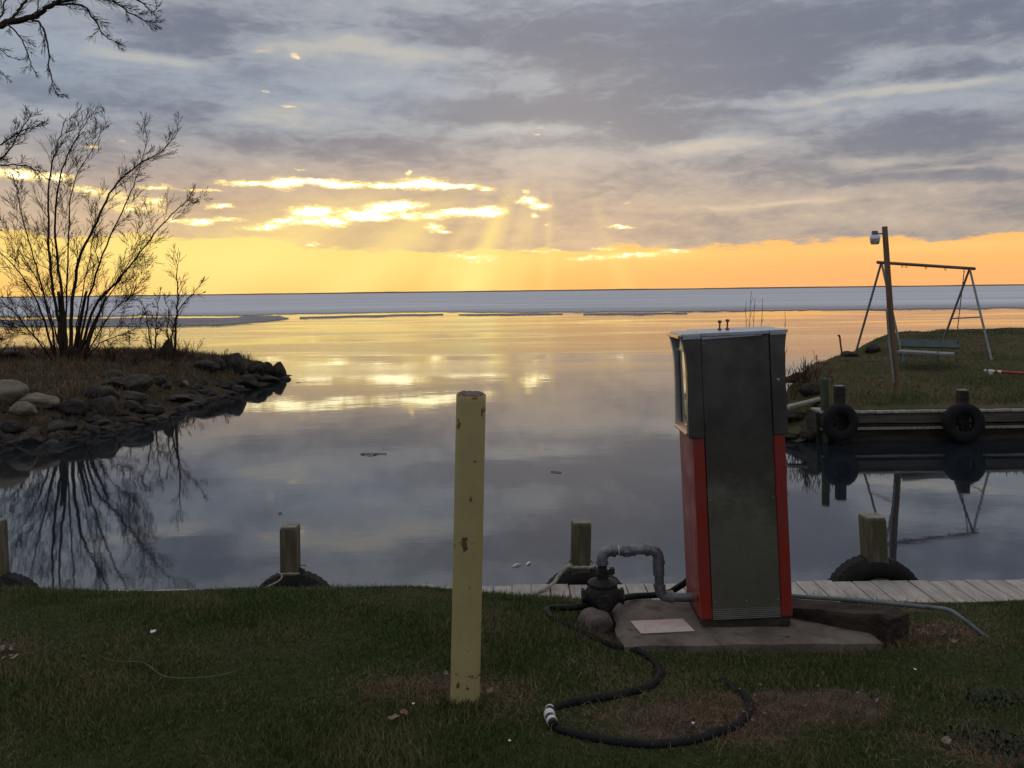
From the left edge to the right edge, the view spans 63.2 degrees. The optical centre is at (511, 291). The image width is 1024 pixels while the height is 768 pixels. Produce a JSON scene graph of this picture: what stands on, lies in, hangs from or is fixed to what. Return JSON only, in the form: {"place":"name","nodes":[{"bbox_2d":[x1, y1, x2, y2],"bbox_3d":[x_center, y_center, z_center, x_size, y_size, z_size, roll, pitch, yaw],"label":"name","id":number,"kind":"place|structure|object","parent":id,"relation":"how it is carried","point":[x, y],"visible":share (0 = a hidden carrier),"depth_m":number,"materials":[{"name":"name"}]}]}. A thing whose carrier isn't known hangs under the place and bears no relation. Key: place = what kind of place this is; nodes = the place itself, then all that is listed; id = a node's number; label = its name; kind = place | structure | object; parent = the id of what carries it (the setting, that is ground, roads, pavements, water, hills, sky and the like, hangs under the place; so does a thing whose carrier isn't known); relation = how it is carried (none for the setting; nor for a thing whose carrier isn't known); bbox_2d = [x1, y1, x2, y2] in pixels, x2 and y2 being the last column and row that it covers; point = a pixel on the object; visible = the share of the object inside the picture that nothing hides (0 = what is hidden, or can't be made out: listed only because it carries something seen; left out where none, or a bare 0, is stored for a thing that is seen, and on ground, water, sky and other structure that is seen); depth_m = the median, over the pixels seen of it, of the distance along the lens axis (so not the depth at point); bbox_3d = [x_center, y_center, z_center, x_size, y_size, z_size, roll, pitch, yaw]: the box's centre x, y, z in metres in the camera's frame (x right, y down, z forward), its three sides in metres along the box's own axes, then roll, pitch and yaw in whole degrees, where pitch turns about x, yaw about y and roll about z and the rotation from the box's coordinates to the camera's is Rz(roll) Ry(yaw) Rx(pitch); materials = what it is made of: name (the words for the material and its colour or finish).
{"place":"outdoors","nodes":[
{"label":"outdoors","id":0,"kind":"place"},
{"bbox_2d":[0,343,261,436],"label":"dry grass","id":1,"kind":"structure","parent":0,"point":[24,365],"depth_m":21.64,"materials":[{"name":"plant"}]},
{"bbox_2d":[0,349,291,445],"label":"bank","id":2,"kind":"structure","parent":0,"point":[169,411],"depth_m":20.08,"materials":[{"name":"stone"}]},
{"bbox_2d":[0,434,15,443],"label":"rock","id":3,"kind":"object","parent":2,"relation":"on","point":[5,438],"visible":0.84,"depth_m":15.82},
{"bbox_2d":[0,420,22,433],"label":"rock","id":4,"kind":"object","parent":2,"relation":"on","point":[10,427],"visible":0.9,"depth_m":16.06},
{"bbox_2d":[0,349,24,359],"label":"rock","id":5,"kind":"object","parent":2,"relation":"on","point":[10,352],"visible":0.51,"depth_m":23.22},
{"bbox_2d":[0,379,28,404],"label":"rock","id":6,"kind":"object","parent":2,"relation":"on","point":[12,391],"visible":0.79,"depth_m":16.87,"materials":[{"name":"stone"}]},
{"bbox_2d":[8,401,37,415],"bbox_3d":[-9.824,2.382,16.761,0.549,0.352,0.407,-3,-5,13],"label":"rock","id":7,"kind":"object","parent":2,"relation":"on","point":[21,408],"visible":0.93,"depth_m":16.60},
{"bbox_2d":[14,431,44,443],"bbox_3d":[-9.238,2.809,15.936,0.506,0.284,0.419,-1,0,-35],"label":"rock","id":8,"kind":"object","parent":2,"relation":"on","point":[34,436],"visible":0.81,"depth_m":15.84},
{"bbox_2d":[14,392,59,408],"bbox_3d":[-9.761,2.270,17.153,0.858,0.360,0.608,0,-1,-4],"label":"rock","id":9,"kind":"object","parent":2,"relation":"on","point":[39,400],"visible":0.75,"depth_m":17.00,"materials":[{"name":"stone"}]},
{"bbox_2d":[0,330,92,361],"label":"shrub","id":10,"kind":"object","parent":2,"relation":"on","point":[45,352],"visible":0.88,"depth_m":22.23,"materials":[{"name":"brown plant"}]},
{"bbox_2d":[47,432,64,439],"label":"rock","id":11,"kind":"object","parent":2,"relation":"on","point":[55,436],"visible":0.67,"depth_m":16.14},
{"bbox_2d":[47,419,65,432],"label":"rock","id":12,"kind":"object","parent":2,"relation":"on","point":[58,425],"visible":0.66,"depth_m":16.45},
{"bbox_2d":[64,421,77,430],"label":"rock","id":13,"kind":"object","parent":2,"relation":"on","point":[70,425],"visible":0.48,"depth_m":16.63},
{"bbox_2d":[56,397,87,415],"bbox_3d":[-9.148,2.432,17.327,0.554,0.435,0.460,-1,0,27],"label":"rock","id":14,"kind":"object","parent":2,"relation":"on","point":[76,406],"visible":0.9,"depth_m":17.19,"materials":[{"name":"stone"}]},
{"bbox_2d":[0,0,165,182],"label":"overhanging tree","id":15,"kind":"object","parent":2,"relation":"on","point":[36,15],"visible":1,"depth_m":15.45,"materials":[{"name":"brown plant"}]},
{"bbox_2d":[81,386,96,398],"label":"rock","id":16,"kind":"object","parent":2,"relation":"on","point":[90,390],"visible":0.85,"depth_m":18.08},
{"bbox_2d":[81,425,100,433],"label":"rock","id":17,"kind":"object","parent":2,"relation":"on","point":[91,429],"visible":0.65,"depth_m":16.82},
{"bbox_2d":[86,415,101,422],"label":"rock","id":18,"kind":"object","parent":2,"relation":"on","point":[94,418],"visible":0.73,"depth_m":17.26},
{"bbox_2d":[90,418,111,425],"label":"rock","id":19,"kind":"object","parent":2,"relation":"on","point":[103,421],"visible":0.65,"depth_m":17.22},
{"bbox_2d":[88,395,117,415],"bbox_3d":[-8.806,2.474,17.974,0.649,0.449,0.508,2,0,11],"label":"rock","id":20,"kind":"object","parent":2,"relation":"on","point":[108,405],"visible":0.83,"depth_m":17.79,"materials":[{"name":"stone"}]},
{"bbox_2d":[0,101,212,361],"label":"bare tree","id":21,"kind":"object","parent":2,"relation":"on","point":[60,311],"visible":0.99,"depth_m":22.55,"materials":[{"name":"brown plant"}]},
{"bbox_2d":[96,385,119,399],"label":"rock","id":22,"kind":"object","parent":2,"relation":"on","point":[105,390],"visible":0.62,"depth_m":18.22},
{"bbox_2d":[96,377,124,386],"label":"rock","id":23,"kind":"object","parent":2,"relation":"on","point":[118,380],"visible":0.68,"depth_m":19.71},
{"bbox_2d":[102,369,125,377],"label":"rock","id":24,"kind":"object","parent":2,"relation":"on","point":[113,371],"visible":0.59,"depth_m":20.57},
{"bbox_2d":[119,416,138,423],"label":"rock","id":25,"kind":"object","parent":2,"relation":"on","point":[126,419],"visible":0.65,"depth_m":17.88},
{"bbox_2d":[68,332,191,370],"bbox_3d":[-10.690,1.659,23.035,3.590,1.135,1.545,-1,0,0],"label":"shrub","id":26,"kind":"object","parent":2,"relation":"on","point":[111,347],"visible":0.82,"depth_m":23.07,"materials":[{"name":"brown plant"}]},
{"bbox_2d":[122,400,139,410],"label":"rock","id":27,"kind":"object","parent":2,"relation":"on","point":[131,405],"visible":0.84,"depth_m":18.63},
{"bbox_2d":[122,390,148,402],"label":"rock","id":28,"kind":"object","parent":2,"relation":"on","point":[136,396],"visible":0.73,"depth_m":19.21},
{"bbox_2d":[120,374,153,391],"bbox_3d":[-9.127,2.237,20.096,0.870,0.462,0.669,-3,2,-8],"label":"rock","id":29,"kind":"object","parent":2,"relation":"on","point":[143,382],"visible":0.73,"depth_m":19.93,"materials":[{"name":"stone"}]},
{"bbox_2d":[143,417,159,423],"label":"rock","id":30,"kind":"object","parent":2,"relation":"on","point":[151,420],"visible":0.74,"depth_m":18.05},
{"bbox_2d":[137,286,168,357],"bbox_3d":[-10.692,0.962,24.763,0.936,2.212,0.721,-1,0,-16],"label":"bare sapling","id":31,"kind":"object","parent":2,"relation":"on","point":[156,333],"visible":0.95,"depth_m":24.70,"materials":[{"name":"brown plant"}]},
{"bbox_2d":[143,404,165,415],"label":"rock","id":32,"kind":"object","parent":2,"relation":"on","point":[153,409],"visible":0.77,"depth_m":18.88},
{"bbox_2d":[152,375,167,385],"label":"rock","id":33,"kind":"object","parent":2,"relation":"on","point":[160,380],"visible":0.64,"depth_m":21.30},
{"bbox_2d":[157,339,172,360],"bbox_3d":[-10.453,1.890,24.874,0.642,0.954,0.589,-1,0,-19],"label":"tree stump","id":34,"kind":"object","parent":2,"relation":"on","point":[167,344],"visible":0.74,"depth_m":24.75,"materials":[{"name":"wood"}]},
{"bbox_2d":[168,394,195,402],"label":"rock","id":35,"kind":"object","parent":2,"relation":"on","point":[184,398],"visible":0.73,"depth_m":20.93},
{"bbox_2d":[158,243,208,358],"bbox_3d":[-9.874,0.330,25.261,2.006,3.667,1.092,-1,0,12],"label":"bare sapling","id":36,"kind":"object","parent":2,"relation":"on","point":[174,327],"visible":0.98,"depth_m":25.24,"materials":[{"name":"brown plant"}]},
{"bbox_2d":[142,330,231,361],"bbox_3d":[-9.884,1.712,25.643,2.774,1.150,1.739,-1,0,-21],"label":"shrub","id":37,"kind":"object","parent":2,"relation":"on","point":[178,351],"visible":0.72,"depth_m":25.36,"materials":[{"name":"brown plant"}]},
{"bbox_2d":[181,403,197,408],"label":"rock","id":38,"kind":"object","parent":2,"relation":"on","point":[189,405],"visible":0.56,"depth_m":20.41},
{"bbox_2d":[191,360,220,372],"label":"rock","id":39,"kind":"object","parent":2,"relation":"on","point":[205,365],"visible":0.84,"depth_m":24.22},
{"bbox_2d":[213,358,226,370],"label":"rock","id":40,"kind":"object","parent":2,"relation":"on","point":[222,363],"visible":0.6,"depth_m":25.02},
{"bbox_2d":[217,381,233,388],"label":"rock","id":41,"kind":"object","parent":2,"relation":"on","point":[227,385],"visible":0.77,"depth_m":23.71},
{"bbox_2d":[224,353,245,374],"bbox_3d":[-8.552,2.261,25.643,0.716,0.751,0.571,1,-3,5],"label":"rock","id":42,"kind":"object","parent":2,"relation":"on","point":[237,361],"visible":0.79,"depth_m":25.50,"materials":[{"name":"stone"}]},
{"bbox_2d":[230,385,244,391],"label":"rock","id":43,"kind":"object","parent":2,"relation":"on","point":[237,388],"visible":0.66,"depth_m":23.76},
{"bbox_2d":[233,374,259,387],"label":"rock","id":44,"kind":"object","parent":2,"relation":"on","point":[249,380],"visible":0.73,"depth_m":24.54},
{"bbox_2d":[246,361,267,375],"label":"rock","id":45,"kind":"object","parent":2,"relation":"on","point":[260,368],"visible":0.73,"depth_m":26.21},
{"bbox_2d":[264,362,272,374],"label":"rock","id":46,"kind":"object","parent":2,"relation":"on","point":[269,368],"visible":0.59,"depth_m":27.16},
{"bbox_2d":[262,375,280,381],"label":"rock","id":47,"kind":"object","parent":2,"relation":"on","point":[268,378],"visible":0.66,"depth_m":26.10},
{"bbox_2d":[273,362,286,377],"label":"rock","id":48,"kind":"object","parent":2,"relation":"on","point":[279,370],"visible":0.82,"depth_m":27.32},
{"bbox_2d":[0,308,1023,591],"bbox_3d":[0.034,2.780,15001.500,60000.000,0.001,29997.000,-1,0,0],"label":"water","id":49,"kind":"structure","parent":0,"point":[200,498],"depth_m":13.00,"materials":[{"name":"black liquid"}]},
{"bbox_2d":[0,518,9,576],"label":"mooring post","id":50,"kind":"object","parent":49,"relation":"in","point":[4,557],"visible":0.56,"depth_m":6.42,"materials":[{"name":"brown wood"}]},
{"bbox_2d":[0,572,38,588],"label":"tyre","id":51,"kind":"object","parent":50,"relation":"attached to","point":[9,579],"visible":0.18,"depth_m":6.38,"materials":[{"name":"rubber"}]},
{"bbox_2d":[0,316,288,326],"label":"ice floe","id":52,"kind":"object","parent":49,"relation":"on","point":[111,322],"visible":0.63,"depth_m":87.95,"materials":[{"name":"ice"}]},
{"bbox_2d":[280,523,300,576],"bbox_3d":[-1.701,2.450,6.410,0.128,1.302,0.128,-1,0,0],"label":"mooring post","id":53,"kind":"object","parent":49,"relation":"in","point":[290,557],"visible":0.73,"depth_m":6.35,"materials":[{"name":"brown wood"}]},
{"bbox_2d":[265,565,307,587],"bbox_3d":[-1.720,2.155,6.350,0.301,0.129,0.307,-1,0,0],"label":"rope","id":54,"kind":"object","parent":53,"relation":"attached to","point":[301,570],"visible":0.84,"depth_m":6.30,"materials":[{"name":"grey fabric"}]},
{"bbox_2d":[259,571,327,587],"bbox_3d":[-1.684,2.509,6.410,0.705,0.705,0.190,-1,0,-3],"label":"tyre","id":55,"kind":"object","parent":53,"relation":"attached to","point":[305,578],"visible":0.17,"depth_m":6.34,"materials":[{"name":"rubber"}]},
{"bbox_2d":[300,314,442,318],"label":"ice floe","id":56,"kind":"object","parent":49,"relation":"on","point":[369,315],"visible":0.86,"depth_m":99.83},
{"bbox_2d":[458,313,562,315],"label":"ice floe","id":57,"kind":"object","parent":49,"relation":"on","point":[511,314],"visible":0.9,"depth_m":99.59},
{"bbox_2d":[0,285,1023,317],"bbox_3d":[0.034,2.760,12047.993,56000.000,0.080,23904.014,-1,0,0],"label":"ice","id":58,"kind":"structure","parent":49,"relation":"on","point":[853,298],"depth_m":209.70,"materials":[{"name":"ice"}]},
{"bbox_2d":[101,579,1023,602],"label":"dock","id":59,"kind":"object","parent":49,"relation":"in","point":[949,590],"visible":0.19,"depth_m":6.13,"materials":[{"name":"grey wood"}]},
{"bbox_2d":[570,518,590,574],"bbox_3d":[0.518,2.418,6.410,0.190,1.311,0.145,-1,0,0],"label":"mooring post","id":60,"kind":"object","parent":49,"relation":"in","point":[580,553],"visible":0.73,"depth_m":6.34,"materials":[{"name":"brown wood"}]},
{"bbox_2d":[531,559,594,595],"bbox_3d":[0.352,2.131,6.171,0.260,0.164,0.849,-1,0,38],"label":"rope","id":61,"kind":"object","parent":60,"relation":"attached to","point":[557,577],"visible":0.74,"depth_m":6.24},
{"bbox_2d":[546,565,621,590],"bbox_3d":[0.559,2.488,6.410,0.735,0.735,0.190,-1,0,3],"label":"tyre","id":62,"kind":"object","parent":60,"relation":"attached to","point":[567,577],"visible":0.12,"depth_m":6.33,"materials":[{"name":"rubber"}]},
{"bbox_2d":[583,313,686,314],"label":"ice floe","id":63,"kind":"object","parent":49,"relation":"on","point":[630,313],"visible":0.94,"depth_m":95.23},
{"bbox_2d":[820,378,829,442],"bbox_3d":[5.642,2.343,15.000,0.165,1.538,0.150,-1,0,0],"label":"green post","id":64,"kind":"object","parent":49,"relation":"in","point":[824,395],"visible":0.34,"depth_m":14.94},
{"bbox_2d":[833,385,845,443],"bbox_3d":[5.860,2.344,14.880,0.168,1.330,0.155,-1,0,0],"label":"mooring post","id":65,"kind":"object","parent":49,"relation":"in","point":[839,419],"visible":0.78,"depth_m":14.80,"materials":[{"name":"brown wood"}]},
{"bbox_2d":[821,403,858,440],"bbox_3d":[5.776,2.303,14.680,0.655,0.655,0.170,-1,0,-6],"label":"tyre","id":66,"kind":"object","parent":65,"relation":"hanging from","point":[849,413],"visible":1,"depth_m":14.61,"materials":[{"name":"rubber"}]},
{"bbox_2d":[858,513,889,581],"bbox_3d":[2.808,2.384,6.410,0.214,1.324,0.155,-1,0,0],"label":"mooring post","id":67,"kind":"object","parent":49,"relation":"in","point":[873,537],"visible":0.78,"depth_m":6.33,"materials":[{"name":"brown wood"}]},
{"bbox_2d":[828,554,917,581],"bbox_3d":[2.787,2.410,6.410,0.754,0.754,0.190,-1,0,-2],"label":"tyre","id":68,"kind":"object","parent":67,"relation":"attached to","point":[860,567],"visible":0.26,"depth_m":6.33,"materials":[{"name":"rubber"}]},
{"bbox_2d":[806,407,1023,442],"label":"dock","id":69,"kind":"object","parent":49,"relation":"in","point":[1000,425],"visible":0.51,"depth_m":14.97,"materials":[{"name":"brown wood"}]},
{"bbox_2d":[956,389,969,430],"bbox_3d":[8.058,2.368,14.880,0.167,1.228,0.155,-1,0,0],"label":"mooring post","id":70,"kind":"object","parent":49,"relation":"in","point":[963,421],"visible":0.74,"depth_m":14.80,"materials":[{"name":"brown wood"}]},
{"bbox_2d":[942,402,985,442],"bbox_3d":[7.959,2.312,14.680,0.695,0.694,0.170,-1,0,6],"label":"tyre","id":71,"kind":"object","parent":70,"relation":"attached to","point":[974,431],"visible":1,"depth_m":14.61,"materials":[{"name":"rubber"}]},
{"bbox_2d":[0,578,1023,767],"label":"ground","id":72,"kind":"structure","parent":0,"point":[869,709],"depth_m":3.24,"materials":[{"name":"plant"}]},
{"bbox_2d":[99,655,245,682],"bbox_3d":[-1.468,1.571,3.451,0.684,0.010,0.198,-1,0,10],"label":"fallen twig","id":73,"kind":"object","parent":72,"relation":"on","point":[173,677],"visible":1,"depth_m":3.41,"materials":[{"name":"brown wood"}]},
{"bbox_2d":[427,690,500,721],"bbox_3d":[-0.183,1.552,3.137,0.281,0.071,0.162,-1,0,0],"label":"grass tuft","id":74,"kind":"object","parent":72,"relation":"on","point":[455,710],"visible":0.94,"depth_m":3.13,"materials":[{"name":"plant"}]},
{"bbox_2d":[450,390,485,708],"bbox_3d":[-0.171,1.076,3.196,0.114,1.391,0.114,1,0,0],"label":"bollard","id":75,"kind":"object","parent":72,"relation":"on","point":[468,542],"visible":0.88,"depth_m":3.15,"materials":[{"name":"yellow paint"}]},
{"bbox_2d":[0,597,1023,767],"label":"dead straw","id":76,"kind":"object","parent":72,"relation":"on","point":[604,716],"visible":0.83,"depth_m":3.19,"materials":[{"name":"brown plant"}]},
{"bbox_2d":[0,607,1023,767],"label":"soil crumbs","id":77,"kind":"object","parent":72,"relation":"on","point":[724,717],"visible":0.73,"depth_m":3.16,"materials":[{"name":"soil"}]},
{"bbox_2d":[543,608,609,632],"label":"grass tuft","id":78,"kind":"object","parent":72,"relation":"on","point":[567,618],"visible":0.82,"depth_m":3.99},
{"bbox_2d":[578,607,612,633],"bbox_3d":[0.408,1.612,4.064,0.184,0.130,0.132,-2,-1,-17],"label":"rock","id":79,"kind":"object","parent":72,"relation":"on","point":[597,618],"visible":0.8,"depth_m":4.03,"materials":[{"name":"stone"}]},
{"bbox_2d":[544,603,753,748],"bbox_3d":[0.518,1.597,3.580,0.804,0.137,1.419,-1,0,0],"label":"black hose","id":80,"kind":"object","parent":72,"relation":"on","point":[553,708],"visible":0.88,"depth_m":3.13,"materials":[{"name":"rubber"}]},
{"bbox_2d":[610,639,855,672],"bbox_3d":[1.038,1.641,3.809,1.177,0.101,0.533,-1,0,6],"label":"grass tuft","id":81,"kind":"object","parent":72,"relation":"on","point":[742,651],"visible":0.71,"depth_m":3.76,"materials":[{"name":"plant"}]},
{"bbox_2d":[611,598,882,652],"bbox_3d":[1.104,1.716,4.115,1.215,0.202,0.588,-1,0,0],"label":"concrete pad","id":82,"kind":"object","parent":72,"relation":"on","point":[807,636],"visible":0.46,"depth_m":3.91,"materials":[{"name":"concrete"}]},
{"bbox_2d":[630,619,694,633],"bbox_3d":[0.725,1.617,4.024,0.275,0.003,0.152,-1,0,-5],"label":"sign plate","id":83,"kind":"object","parent":82,"relation":"on","point":[660,626],"visible":1,"depth_m":4.02,"materials":[{"name":"metal"}]},
{"bbox_2d":[667,319,792,626],"bbox_3d":[1.093,0.879,4.159,0.517,1.481,0.348,-3,0,0],"label":"fuel pump","id":84,"kind":"object","parent":82,"relation":"on","point":[730,406],"visible":0.99,"depth_m":4.00,"materials":[{"name":"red metal"}]},
{"bbox_2d":[581,543,692,618],"bbox_3d":[0.632,1.457,4.203,0.564,0.374,0.217,-1,0,0],"label":"fuel pipe","id":85,"kind":"object","parent":84,"relation":"attached to","point":[602,591],"visible":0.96,"depth_m":4.17,"materials":[{"name":"metal"}]},
{"bbox_2d":[624,578,685,600],"bbox_3d":[0.719,1.547,4.370,0.450,0.211,0.245,-1,0,-11],"label":"black hose","id":86,"kind":"object","parent":84,"relation":"attached to","point":[651,595],"visible":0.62,"depth_m":4.41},
{"bbox_2d":[790,598,908,645],"bbox_3d":[1.458,1.634,4.154,0.933,0.245,0.166,-1,0,34],"label":"railway timber","id":87,"kind":"object","parent":72,"relation":"on","point":[890,624],"visible":0.4,"depth_m":3.96,"materials":[{"name":"wood"}]},
{"bbox_2d":[818,636,914,660],"bbox_3d":[1.527,1.643,3.941,0.676,0.096,0.384,-1,0,19],"label":"grass tuft","id":88,"kind":"object","parent":72,"relation":"on","point":[841,650],"visible":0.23,"depth_m":3.81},
{"bbox_2d":[792,594,987,636],"bbox_3d":[1.861,1.621,4.208,0.956,0.123,0.091,-1,0,22],"label":"grey hose","id":89,"kind":"object","parent":72,"relation":"on","point":[910,605],"visible":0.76,"depth_m":4.18,"materials":[{"name":"rubber"}]},
{"bbox_2d":[893,629,921,644],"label":"grass tuft","id":90,"kind":"object","parent":72,"relation":"on","point":[907,637],"visible":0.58,"depth_m":3.92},
{"bbox_2d":[922,716,1019,753],"bbox_3d":[1.610,1.547,2.892,0.291,0.032,0.233,-1,0,11],"label":"weed clump","id":91,"kind":"object","parent":72,"relation":"on","point":[971,736],"visible":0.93,"depth_m":2.90,"materials":[{"name":"green plant"}]},
{"bbox_2d":[957,683,1023,710],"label":"weed clump","id":92,"kind":"object","parent":72,"relation":"on","point":[989,696],"visible":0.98,"depth_m":3.18,"materials":[{"name":"green plant"}]},
{"bbox_2d":[972,727,1023,765],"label":"weed clump","id":93,"kind":"object","parent":72,"relation":"on","point":[1018,743],"visible":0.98,"depth_m":2.84,"materials":[{"name":"green plant"}]},
{"bbox_2d":[0,284,1023,297],"bbox_3d":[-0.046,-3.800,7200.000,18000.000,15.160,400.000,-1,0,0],"label":"shore","id":94,"kind":"structure","parent":0,"point":[562,290],"depth_m":7000.00,"materials":[{"name":"beige"}]},
{"bbox_2d":[0,0,1023,296],"label":"sky","id":95,"kind":"structure","parent":0,"point":[337,146],"materials":[{"name":"grey"}]},
{"bbox_2d":[786,327,1023,441],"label":"bank","id":96,"kind":"structure","parent":0,"point":[792,428],"depth_m":17.72,"materials":[{"name":"green plant"}]},
{"bbox_2d":[785,432,799,439],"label":"rock","id":97,"kind":"object","parent":96,"relation":"on","point":[791,436],"visible":0.62,"depth_m":15.23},
{"bbox_2d":[787,410,806,421],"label":"rock","id":98,"kind":"object","parent":96,"relation":"on","point":[792,415],"visible":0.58,"depth_m":15.92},
{"bbox_2d":[787,397,819,408],"bbox_3d":[5.544,2.118,15.815,0.970,0.144,0.187,-1,0,-27],"label":"old plank","id":99,"kind":"object","parent":96,"relation":"on","point":[802,403],"visible":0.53,"depth_m":15.74,"materials":[{"name":"grey wood"}]},
{"bbox_2d":[799,429,815,440],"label":"rock","id":100,"kind":"object","parent":96,"relation":"on","point":[807,434],"visible":0.87,"depth_m":15.04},
{"bbox_2d":[798,382,819,396],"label":"rock","id":101,"kind":"object","parent":96,"relation":"on","point":[809,389],"visible":0.77,"depth_m":16.31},
{"bbox_2d":[786,351,837,401],"bbox_3d":[5.869,1.837,16.834,1.369,1.213,1.289,-1,0,0],"label":"shrub","id":102,"kind":"object","parent":96,"relation":"on","point":[804,377],"visible":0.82,"depth_m":16.88,"materials":[{"name":"plant"}]},
{"bbox_2d":[840,351,858,356],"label":"rock","id":103,"kind":"object","parent":96,"relation":"on","point":[847,353],"visible":0.83,"depth_m":20.52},
{"bbox_2d":[865,343,880,353],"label":"rock","id":104,"kind":"object","parent":96,"relation":"on","point":[872,348],"visible":0.88,"depth_m":21.57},
{"bbox_2d":[869,226,900,396],"bbox_3d":[7.180,0.530,16.000,0.578,3.556,0.196,-1,0,0],"label":"lamp pole","id":105,"kind":"object","parent":96,"relation":"on","point":[874,238],"visible":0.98,"depth_m":15.95,"materials":[{"name":"brown wood"}]},
{"bbox_2d":[855,261,992,362],"bbox_3d":[9.982,0.600,19.876,2.602,2.685,2.492,-1,0,-17],"label":"swing set","id":106,"kind":"object","parent":96,"relation":"on","point":[881,263],"visible":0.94,"depth_m":19.99,"materials":[{"name":"grey metal"}]},
{"bbox_2d":[897,339,959,370],"bbox_3d":[9.259,1.426,18.500,1.786,0.728,0.822,-1,0,0],"label":"park bench","id":107,"kind":"object","parent":96,"relation":"on","point":[927,343],"visible":0.88,"depth_m":18.69,"materials":[{"name":"green paint"}]},
{"bbox_2d":[984,369,1023,374],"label":"red pole","id":108,"kind":"object","parent":96,"relation":"on","point":[990,371],"visible":1,"depth_m":17.37,"materials":[{"name":"metal"}]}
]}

